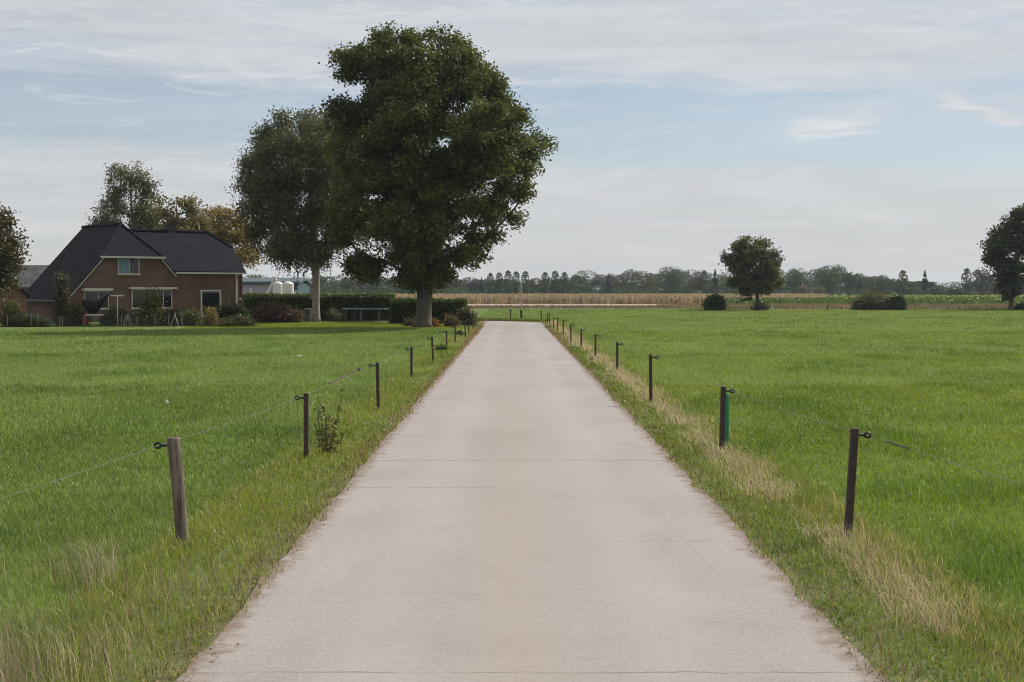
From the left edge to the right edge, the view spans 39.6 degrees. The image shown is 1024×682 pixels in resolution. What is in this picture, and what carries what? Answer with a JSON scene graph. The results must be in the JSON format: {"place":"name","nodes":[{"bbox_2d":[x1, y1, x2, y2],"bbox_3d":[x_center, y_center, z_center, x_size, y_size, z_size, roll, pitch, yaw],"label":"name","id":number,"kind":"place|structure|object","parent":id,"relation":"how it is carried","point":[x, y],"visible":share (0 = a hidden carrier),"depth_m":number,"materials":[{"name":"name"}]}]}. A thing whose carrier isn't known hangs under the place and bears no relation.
{"place":"outdoors","nodes":[
{"label":"outdoors","id":0,"kind":"place"},
{"bbox_2d":[12,265,48,291],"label":"house","id":1,"kind":"structure","parent":0,"point":[30,276],"depth_m":126.06,"materials":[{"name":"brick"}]},
{"bbox_2d":[82,294,108,313],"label":"covered bundle","id":2,"kind":"object","parent":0,"point":[91,306],"visible":1,"depth_m":80.78,"materials":[{"name":"black fabric"}]},
{"bbox_2d":[175,321,466,328],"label":"lawn","id":3,"kind":"structure","parent":0,"point":[178,327],"depth_m":79.37,"materials":[{"name":"green plant"}]},
{"bbox_2d":[131,283,167,324],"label":"young tree","id":4,"kind":"object","parent":3,"relation":"on","point":[150,309],"visible":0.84,"depth_m":80.20,"materials":[{"name":"green plant"}]},
{"bbox_2d":[158,304,185,324],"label":"garden shrub","id":5,"kind":"object","parent":3,"relation":"on","point":[171,312],"visible":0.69,"depth_m":80.73,"materials":[{"name":"green plant"}]},
{"bbox_2d":[177,308,203,324],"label":"garden shrub","id":6,"kind":"object","parent":3,"relation":"on","point":[191,318],"visible":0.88,"depth_m":80.22,"materials":[{"name":"green plant"}]},
{"bbox_2d":[196,306,222,324],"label":"garden shrub","id":7,"kind":"object","parent":3,"relation":"on","point":[211,317],"visible":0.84,"depth_m":79.27,"materials":[{"name":"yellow plant"}]},
{"bbox_2d":[213,299,251,320],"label":"garden shrub","id":8,"kind":"object","parent":3,"relation":"on","point":[227,311],"visible":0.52,"depth_m":83.62,"materials":[{"name":"green plant"}]},
{"bbox_2d":[215,314,259,326],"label":"garden shrub","id":9,"kind":"object","parent":3,"relation":"on","point":[240,320],"visible":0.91,"depth_m":78.72,"materials":[{"name":"green plant"}]},
{"bbox_2d":[248,299,297,322],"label":"copper shrub","id":10,"kind":"object","parent":3,"relation":"on","point":[276,313],"visible":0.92,"depth_m":88.34,"materials":[{"name":"brown plant"}]},
{"bbox_2d":[284,307,306,322],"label":"copper shrub","id":11,"kind":"object","parent":3,"relation":"on","point":[295,317],"visible":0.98,"depth_m":88.31,"materials":[{"name":"brown plant"}]},
{"bbox_2d":[223,104,373,321],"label":"birch tree","id":12,"kind":"object","parent":3,"relation":"on","point":[274,190],"visible":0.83,"depth_m":87.96,"materials":[{"name":"green plant"}]},
{"bbox_2d":[303,308,311,321],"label":"garden barrel","id":13,"kind":"object","parent":3,"relation":"on","point":[308,312],"visible":0.96,"depth_m":91.30,"materials":[{"name":"grey plastic"}]},
{"bbox_2d":[323,306,344,321],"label":"bare shrub","id":14,"kind":"object","parent":3,"relation":"on","point":[334,315],"visible":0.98,"depth_m":92.36,"materials":[{"name":"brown plant"}]},
{"bbox_2d":[342,308,387,321],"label":"trampoline","id":15,"kind":"object","parent":3,"relation":"on","point":[354,309],"visible":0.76,"depth_m":89.11,"materials":[{"name":"metal"}]},
{"bbox_2d":[401,317,414,325],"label":"flower clump","id":16,"kind":"object","parent":3,"relation":"on","point":[409,322],"visible":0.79,"depth_m":79.86,"materials":[{"name":"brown plant"}]},
{"bbox_2d":[388,297,467,323],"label":"clipped hedge","id":17,"kind":"object","parent":3,"relation":"on","point":[400,310],"visible":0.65,"depth_m":85.57,"materials":[{"name":"green plant"}]},
{"bbox_2d":[432,318,442,326],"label":"flower clump","id":18,"kind":"object","parent":3,"relation":"on","point":[435,323],"visible":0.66,"depth_m":77.80,"materials":[{"name":"orange plant"}]},
{"bbox_2d":[316,20,560,327],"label":"oak tree","id":19,"kind":"object","parent":3,"relation":"on","point":[396,167],"visible":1,"depth_m":74.14,"materials":[{"name":"green plant"}]},
{"bbox_2d":[441,313,461,325],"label":"border shrub","id":20,"kind":"object","parent":3,"relation":"on","point":[450,321],"visible":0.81,"depth_m":78.82,"materials":[{"name":"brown plant"}]},
{"bbox_2d":[451,305,479,325],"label":"border shrub","id":21,"kind":"object","parent":3,"relation":"on","point":[464,314],"visible":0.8,"depth_m":80.21,"materials":[{"name":"green plant"}]},
{"bbox_2d":[0,292,1023,681],"bbox_3d":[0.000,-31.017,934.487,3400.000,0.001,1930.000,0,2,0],"label":"ground","id":22,"kind":"structure","parent":0,"point":[572,316],"depth_m":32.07,"materials":[{"name":"green plant"}]},
{"bbox_2d":[0,298,24,326],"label":"garden shrub","id":23,"kind":"object","parent":22,"relation":"on","point":[11,309],"visible":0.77,"depth_m":79.26,"materials":[{"name":"green plant"}]},
{"bbox_2d":[0,280,29,322],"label":"outbuilding","id":24,"kind":"structure","parent":22,"relation":"on","point":[21,295],"depth_m":87.65,"materials":[{"name":"brick"}]},
{"bbox_2d":[0,202,34,306],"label":"garden tree","id":25,"kind":"object","parent":22,"relation":"on","point":[10,263],"visible":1,"depth_m":79.48,"materials":[{"name":"green plant"}]},
{"bbox_2d":[2,312,56,326],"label":"perennial border","id":26,"kind":"object","parent":22,"relation":"on","point":[22,320],"visible":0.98,"depth_m":78.77,"materials":[{"name":"green plant"}]},
{"bbox_2d":[50,270,76,324],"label":"young conifer","id":27,"kind":"object","parent":22,"relation":"on","point":[62,306],"visible":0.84,"depth_m":80.77,"materials":[{"name":"green plant"}]},
{"bbox_2d":[69,296,92,324],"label":"garden shrub","id":28,"kind":"object","parent":22,"relation":"on","point":[77,313],"visible":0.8,"depth_m":81.29,"materials":[{"name":"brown plant"}]},
{"bbox_2d":[86,314,103,324],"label":"garden table","id":29,"kind":"object","parent":22,"relation":"on","point":[89,315],"visible":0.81,"depth_m":80.79,"materials":[{"name":"white paint"}]},
{"bbox_2d":[7,312,217,326],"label":"garden fence","id":30,"kind":"object","parent":22,"relation":"on","point":[121,325],"visible":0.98,"depth_m":78.61,"materials":[{"name":"grey metal"}]},
{"bbox_2d":[101,303,132,324],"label":"garden shrub","id":31,"kind":"object","parent":22,"relation":"on","point":[112,310],"visible":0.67,"depth_m":82.55,"materials":[{"name":"green plant"}]},
{"bbox_2d":[100,314,140,324],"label":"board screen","id":32,"kind":"object","parent":22,"relation":"on","point":[133,320],"visible":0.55,"depth_m":82.51,"materials":[{"name":"grey wood"}]},
{"bbox_2d":[85,159,166,230],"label":"birch tree","id":33,"kind":"object","parent":22,"relation":"on","point":[136,212],"visible":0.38,"depth_m":116.83,"materials":[{"name":"green plant"}]},
{"bbox_2d":[26,222,246,321],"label":"farmhouse","id":34,"kind":"object","parent":22,"relation":"on","point":[192,269],"visible":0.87,"depth_m":95.15,"materials":[{"name":"brick"}]},
{"bbox_2d":[84,291,108,309],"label":"window frame","id":35,"kind":"structure","parent":34,"relation":"in","point":[95,295],"depth_m":91.72,"materials":[{"name":"white paint"}]},
{"bbox_2d":[117,258,140,274],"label":"window","id":36,"kind":"structure","parent":34,"relation":"in","point":[126,266],"depth_m":92.94,"materials":[{"name":"glass"}]},
{"bbox_2d":[131,289,172,308],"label":"window frame","id":37,"kind":"structure","parent":34,"relation":"in","point":[166,294],"depth_m":94.23,"materials":[{"name":"white paint"}]},
{"bbox_2d":[200,290,220,315],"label":"window frame","id":38,"kind":"structure","parent":34,"relation":"in","point":[211,298],"depth_m":96.59,"materials":[{"name":"white paint"}]},
{"bbox_2d":[154,437,188,547],"bbox_3d":[-2.655,1.231,11.105,0.282,0.962,0.102,0,2,0],"label":"fence post","id":39,"kind":"object","parent":22,"relation":"on","point":[172,445],"visible":0.88,"depth_m":11.06,"materials":[{"name":"brown wood"}]},
{"bbox_2d":[0,328,450,498],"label":"fence wire","id":40,"kind":"object","parent":39,"relation":"attached to","point":[180,438],"visible":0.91,"depth_m":10.95,"materials":[{"name":"grey metal"}]},
{"bbox_2d":[329,367,360,384],"bbox_3d":[-2.436,0.493,20.675,0.069,0.072,3.169,0,2,1],"label":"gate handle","id":41,"kind":"object","parent":40,"relation":"attached to","point":[358,369],"visible":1,"depth_m":20.77,"materials":[{"name":"grey metal"}]},
{"bbox_2d":[145,193,220,236],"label":"autumn tree","id":42,"kind":"object","parent":22,"relation":"on","point":[197,221],"visible":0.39,"depth_m":111.05,"materials":[{"name":"green plant"}]},
{"bbox_2d":[188,203,264,270],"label":"autumn tree","id":43,"kind":"object","parent":22,"relation":"on","point":[228,233],"visible":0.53,"depth_m":114.93,"materials":[{"name":"green plant"}]},
{"bbox_2d":[242,278,311,304],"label":"barn","id":44,"kind":"structure","parent":22,"relation":"on","point":[261,285],"depth_m":169.90,"materials":[{"name":"white paint"}]},
{"bbox_2d":[294,283,309,293],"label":"door","id":45,"kind":"structure","parent":44,"relation":"in","point":[301,288],"depth_m":173.46,"materials":[{"name":"metal"}]},
{"bbox_2d":[273,281,282,296],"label":"silo","id":46,"kind":"object","parent":22,"relation":"on","point":[277,287],"visible":0.38,"depth_m":162.41,"materials":[{"name":"white paint"}]},
{"bbox_2d":[282,281,293,293],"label":"silo","id":47,"kind":"object","parent":22,"relation":"on","point":[287,286],"visible":0.38,"depth_m":160.36,"materials":[{"name":"white paint"}]},
{"bbox_2d":[242,292,395,320],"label":"clipped hedge","id":48,"kind":"object","parent":22,"relation":"on","point":[302,301],"visible":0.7,"depth_m":93.67,"materials":[{"name":"green plant"}]},
{"bbox_2d":[486,273,494,293],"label":"poplar tree","id":49,"kind":"object","parent":22,"relation":"on","point":[490,290],"visible":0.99,"depth_m":467.29,"materials":[{"name":"green plant"}]},
{"bbox_2d":[495,272,503,293],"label":"poplar tree","id":50,"kind":"object","parent":22,"relation":"on","point":[500,282],"visible":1,"depth_m":471.25,"materials":[{"name":"green plant"}]},
{"bbox_2d":[0,320,1007,681],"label":"dry grass","id":51,"kind":"structure","parent":22,"relation":"on","point":[8,668],"depth_m":9.24,"materials":[{"name":"beige plant"}]},
{"bbox_2d":[504,270,512,293],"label":"poplar tree","id":52,"kind":"object","parent":22,"relation":"on","point":[507,272],"visible":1,"depth_m":475.29,"materials":[{"name":"green plant"}]},
{"bbox_2d":[2,320,1023,681],"bbox_3d":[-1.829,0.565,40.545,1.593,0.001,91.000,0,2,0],"label":"verge","id":53,"kind":"structure","parent":22,"relation":"on","point":[177,655],"depth_m":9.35,"materials":[{"name":"green plant"}]},
{"bbox_2d":[294,393,308,461],"bbox_3d":[-2.451,1.052,16.572,0.168,0.890,0.055,0,2,0],"label":"fence post","id":54,"kind":"object","parent":53,"relation":"on","point":[306,423],"visible":0.91,"depth_m":16.55,"materials":[{"name":"brown wood"}]},
{"bbox_2d":[313,389,351,454],"bbox_3d":[-2.168,0.994,17.159,0.496,0.839,0.288,0,2,0],"label":"tall weed","id":55,"kind":"object","parent":53,"relation":"on","point":[324,440],"visible":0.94,"depth_m":17.14,"materials":[{"name":"green plant"}]},
{"bbox_2d":[368,362,379,409],"bbox_3d":[-2.309,0.798,23.812,0.198,0.883,0.055,0,2,0],"label":"fence post","id":56,"kind":"object","parent":53,"relation":"on","point":[377,388],"visible":0.92,"depth_m":23.79,"materials":[{"name":"brown wood"}]},
{"bbox_2d":[405,347,412,376],"bbox_3d":[-2.369,0.525,32.618,0.184,0.790,0.055,0,2,0],"label":"fence post","id":57,"kind":"object","parent":53,"relation":"on","point":[411,361],"visible":0.92,"depth_m":32.59,"materials":[{"name":"brown wood"}]},
{"bbox_2d":[426,337,433,360],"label":"fence post","id":58,"kind":"object","parent":53,"relation":"on","point":[432,347],"visible":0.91,"depth_m":39.46,"materials":[{"name":"black wood"}]},
{"bbox_2d":[433,344,447,350],"bbox_3d":[-2.354,0.202,46.871,0.543,0.267,0.567,0,2,0],"label":"weed clump","id":59,"kind":"object","parent":53,"relation":"on","point":[441,346],"visible":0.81,"depth_m":46.82,"materials":[{"name":"green plant"}]},
{"bbox_2d":[117,325,946,681],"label":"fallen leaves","id":60,"kind":"object","parent":53,"relation":"on","point":[473,335],"visible":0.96,"depth_m":13.57,"materials":[{"name":"brown plant"}]},
{"bbox_2d":[477,317,550,321],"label":"grass verge","id":61,"kind":"structure","parent":22,"relation":"on","point":[510,319],"depth_m":94.14,"materials":[{"name":"green plant"}]},
{"bbox_2d":[512,271,520,293],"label":"poplar tree","id":62,"kind":"object","parent":22,"relation":"on","point":[516,280],"visible":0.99,"depth_m":479.18,"materials":[{"name":"green plant"}]},
{"bbox_2d":[519,281,521,317],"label":"sign pole","id":63,"kind":"object","parent":22,"relation":"on","point":[521,299],"visible":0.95,"depth_m":103.41,"materials":[{"name":"grey metal"}]},
{"bbox_2d":[520,271,529,292],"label":"poplar tree","id":64,"kind":"object","parent":22,"relation":"on","point":[526,281],"visible":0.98,"depth_m":483.25,"materials":[{"name":"green plant"}]},
{"bbox_2d":[540,272,549,293],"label":"poplar tree","id":65,"kind":"object","parent":22,"relation":"on","point":[546,287],"visible":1,"depth_m":467.47,"materials":[{"name":"green plant"}]},
{"bbox_2d":[550,270,559,293],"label":"poplar tree","id":66,"kind":"object","parent":22,"relation":"on","point":[556,281],"visible":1,"depth_m":471.23,"materials":[{"name":"green plant"}]},
{"bbox_2d":[560,272,568,293],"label":"poplar tree","id":67,"kind":"object","parent":22,"relation":"on","point":[563,281],"visible":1,"depth_m":475.24,"materials":[{"name":"green plant"}]},
{"bbox_2d":[471,306,677,308],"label":"soil strip","id":68,"kind":"object","parent":22,"relation":"on","point":[583,308],"depth_m":160.02,"materials":[{"name":"brown soil"}]},
{"bbox_2d":[320,293,830,303],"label":"maize crop","id":69,"kind":"object","parent":22,"relation":"on","point":[577,298],"visible":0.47,"depth_m":215.49,"materials":[{"name":"plant"}]},
{"bbox_2d":[467,304,699,305],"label":"stubble strip","id":70,"kind":"object","parent":22,"relation":"on","point":[561,304],"depth_m":206.15,"materials":[{"name":"beige plant"}]},
{"bbox_2d":[605,273,612,293],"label":"conifer tree","id":71,"kind":"object","parent":22,"relation":"on","point":[609,287],"visible":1,"depth_m":483.18,"materials":[{"name":"green plant"}]},
{"bbox_2d":[242,263,1023,296],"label":"woodland","id":72,"kind":"object","parent":22,"relation":"on","point":[856,284],"visible":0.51,"depth_m":497.91,"materials":[{"name":"green plant"}]},
{"bbox_2d":[320,281,972,292],"bbox_3d":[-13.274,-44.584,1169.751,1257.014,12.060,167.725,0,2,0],"label":"distant woodland","id":73,"kind":"object","parent":22,"relation":"on","point":[955,283],"visible":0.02,"depth_m":1139.45,"materials":[{"name":"green plant"}]},
{"bbox_2d":[661,267,684,292],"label":"woodland tree","id":74,"kind":"object","parent":22,"relation":"on","point":[671,275],"visible":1,"depth_m":475.13,"materials":[{"name":"green plant"}]},
{"bbox_2d":[699,270,708,288],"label":"poplar tree","id":75,"kind":"object","parent":22,"relation":"on","point":[704,272],"visible":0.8,"depth_m":470.97,"materials":[{"name":"green plant"}]},
{"bbox_2d":[700,291,728,309],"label":"round bush","id":76,"kind":"object","parent":22,"relation":"on","point":[714,302],"visible":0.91,"depth_m":145.39,"materials":[{"name":"green plant"}]},
{"bbox_2d":[711,269,719,293],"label":"conifer tree","id":77,"kind":"object","parent":22,"relation":"on","point":[715,285],"visible":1,"depth_m":467.19,"materials":[{"name":"green plant"}]},
{"bbox_2d":[718,234,785,308],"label":"tree","id":78,"kind":"object","parent":22,"relation":"on","point":[762,276],"visible":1,"depth_m":144.66,"materials":[{"name":"green plant"}]},
{"bbox_2d":[748,300,771,309],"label":"undergrowth bush","id":79,"kind":"object","parent":22,"relation":"on","point":[761,306],"visible":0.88,"depth_m":144.86,"materials":[{"name":"green plant"}]},
{"bbox_2d":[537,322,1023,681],"bbox_3d":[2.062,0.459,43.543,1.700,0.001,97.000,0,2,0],"label":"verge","id":80,"kind":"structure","parent":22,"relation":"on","point":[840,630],"depth_m":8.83,"materials":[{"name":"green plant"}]},
{"bbox_2d":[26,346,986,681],"bbox_3d":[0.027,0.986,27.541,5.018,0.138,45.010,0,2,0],"label":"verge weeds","id":81,"kind":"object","parent":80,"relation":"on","point":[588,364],"visible":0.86,"depth_m":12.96,"materials":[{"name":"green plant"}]},
{"bbox_2d":[594,334,600,356],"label":"fence post","id":82,"kind":"object","parent":80,"relation":"on","point":[595,335],"visible":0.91,"depth_m":41.66,"materials":[{"name":"black wood"}]},
{"bbox_2d":[616,342,623,371],"bbox_3d":[2.631,0.437,34.692,0.184,0.828,0.055,0,2,0],"label":"fence post","id":83,"kind":"object","parent":80,"relation":"on","point":[617,344],"visible":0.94,"depth_m":34.66,"materials":[{"name":"black wood"}]},
{"bbox_2d":[649,354,658,404],"bbox_3d":[2.477,0.723,24.795,0.185,0.983,0.055,0,2,0],"label":"fence post","id":84,"kind":"object","parent":80,"relation":"on","point":[650,378],"visible":0.94,"depth_m":24.77,"materials":[{"name":"black wood"}]},
{"bbox_2d":[719,386,734,452],"bbox_3d":[2.635,1.012,17.440,0.192,0.910,0.061,0,2,0],"label":"fence post","id":85,"kind":"object","parent":80,"relation":"on","point":[722,415],"visible":0.9,"depth_m":17.41,"materials":[{"name":"black wood"}]},
{"bbox_2d":[725,394,728,443],"bbox_3d":[2.731,1.018,18.091,0.060,0.688,0.059,0,2,0],"label":"green pipe","id":86,"kind":"object","parent":80,"relation":"on","point":[727,421],"visible":0.54,"depth_m":18.07,"materials":[{"name":"plastic"}]},
{"bbox_2d":[844,428,871,536],"bbox_3d":[2.781,1.193,11.443,0.222,0.986,0.059,0,2,0],"label":"fence post","id":87,"kind":"object","parent":80,"relation":"on","point":[851,473],"visible":0.91,"depth_m":11.41,"materials":[{"name":"black wood"}]},
{"bbox_2d":[554,317,1023,484],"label":"fence wire","id":88,"kind":"object","parent":87,"relation":"attached to","point":[848,429],"visible":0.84,"depth_m":11.40,"materials":[{"name":"grey metal"}]},
{"bbox_2d":[785,267,807,293],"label":"woodland tree","id":89,"kind":"object","parent":22,"relation":"on","point":[798,279],"visible":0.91,"depth_m":482.57,"materials":[{"name":"green plant"}]},
{"bbox_2d":[796,284,808,293],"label":"pale shrub","id":90,"kind":"object","parent":22,"relation":"on","point":[803,289],"visible":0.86,"depth_m":466.92,"materials":[{"name":"green plant"}]},
{"bbox_2d":[815,285,825,293],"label":"pale shrub","id":91,"kind":"object","parent":22,"relation":"on","point":[820,289],"visible":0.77,"depth_m":471.34,"materials":[{"name":"green plant"}]},
{"bbox_2d":[818,264,843,293],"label":"woodland tree","id":92,"kind":"object","parent":22,"relation":"on","point":[829,282],"visible":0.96,"depth_m":478.71,"materials":[{"name":"green plant"}]},
{"bbox_2d":[702,308,1008,309],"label":"soil strip","id":93,"kind":"object","parent":22,"relation":"on","point":[848,309],"visible":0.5,"depth_m":151.41,"materials":[{"name":"brown soil"}]},
{"bbox_2d":[242,303,1018,309],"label":"ditch grass","id":94,"kind":"structure","parent":93,"relation":"on","point":[941,306],"depth_m":162.93,"materials":[{"name":"green plant"}]},
{"bbox_2d":[977,203,1023,308],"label":"tree","id":95,"kind":"object","parent":93,"relation":"on","point":[1003,242],"visible":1,"depth_m":151.21,"materials":[{"name":"green plant"}]},
{"bbox_2d":[1013,300,1023,309],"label":"scrub bush","id":96,"kind":"object","parent":93,"relation":"on","point":[1019,306],"visible":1,"depth_m":149.64,"materials":[{"name":"green plant"}]},
{"bbox_2d":[848,290,893,309],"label":"willow bush","id":97,"kind":"object","parent":22,"relation":"on","point":[870,301],"visible":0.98,"depth_m":146.84,"materials":[{"name":"green plant"}]},
{"bbox_2d":[723,294,1023,304],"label":"leaf crop","id":98,"kind":"object","parent":22,"relation":"on","point":[916,299],"visible":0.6,"depth_m":196.54,"materials":[{"name":"green plant"}]},
{"bbox_2d":[872,274,889,293],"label":"woodland tree","id":99,"kind":"object","parent":22,"relation":"on","point":[882,285],"visible":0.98,"depth_m":467.05,"materials":[{"name":"green plant"}]},
{"bbox_2d":[887,293,909,309],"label":"willow bush","id":100,"kind":"object","parent":22,"relation":"on","point":[899,302],"visible":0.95,"depth_m":146.37,"materials":[{"name":"green plant"}]},
{"bbox_2d":[898,270,907,294],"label":"poplar tree","id":101,"kind":"object","parent":22,"relation":"on","point":[902,287],"visible":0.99,"depth_m":471.29,"materials":[{"name":"green plant"}]},
{"bbox_2d":[920,270,928,293],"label":"conifer tree","id":102,"kind":"object","parent":22,"relation":"on","point":[925,285],"visible":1,"depth_m":475.23,"materials":[{"name":"green plant"}]},
{"bbox_2d":[961,268,971,291],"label":"poplar tree","id":103,"kind":"object","parent":22,"relation":"on","point":[965,274],"visible":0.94,"depth_m":479.18,"materials":[{"name":"green plant"}]},
{"bbox_2d":[971,267,991,294],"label":"woodland tree","id":104,"kind":"object","parent":22,"relation":"on","point":[981,275],"visible":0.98,"depth_m":482.75,"materials":[{"name":"green plant"}]},
{"bbox_2d":[0,0,1023,291],"label":"sky","id":105,"kind":"structure","parent":0,"point":[870,138],"materials":[{"name":"blue"}]},
{"bbox_2d":[175,321,888,681],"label":"road","id":106,"kind":"structure","parent":0,"point":[521,503],"depth_m":10.09,"materials":[{"name":"concrete"}]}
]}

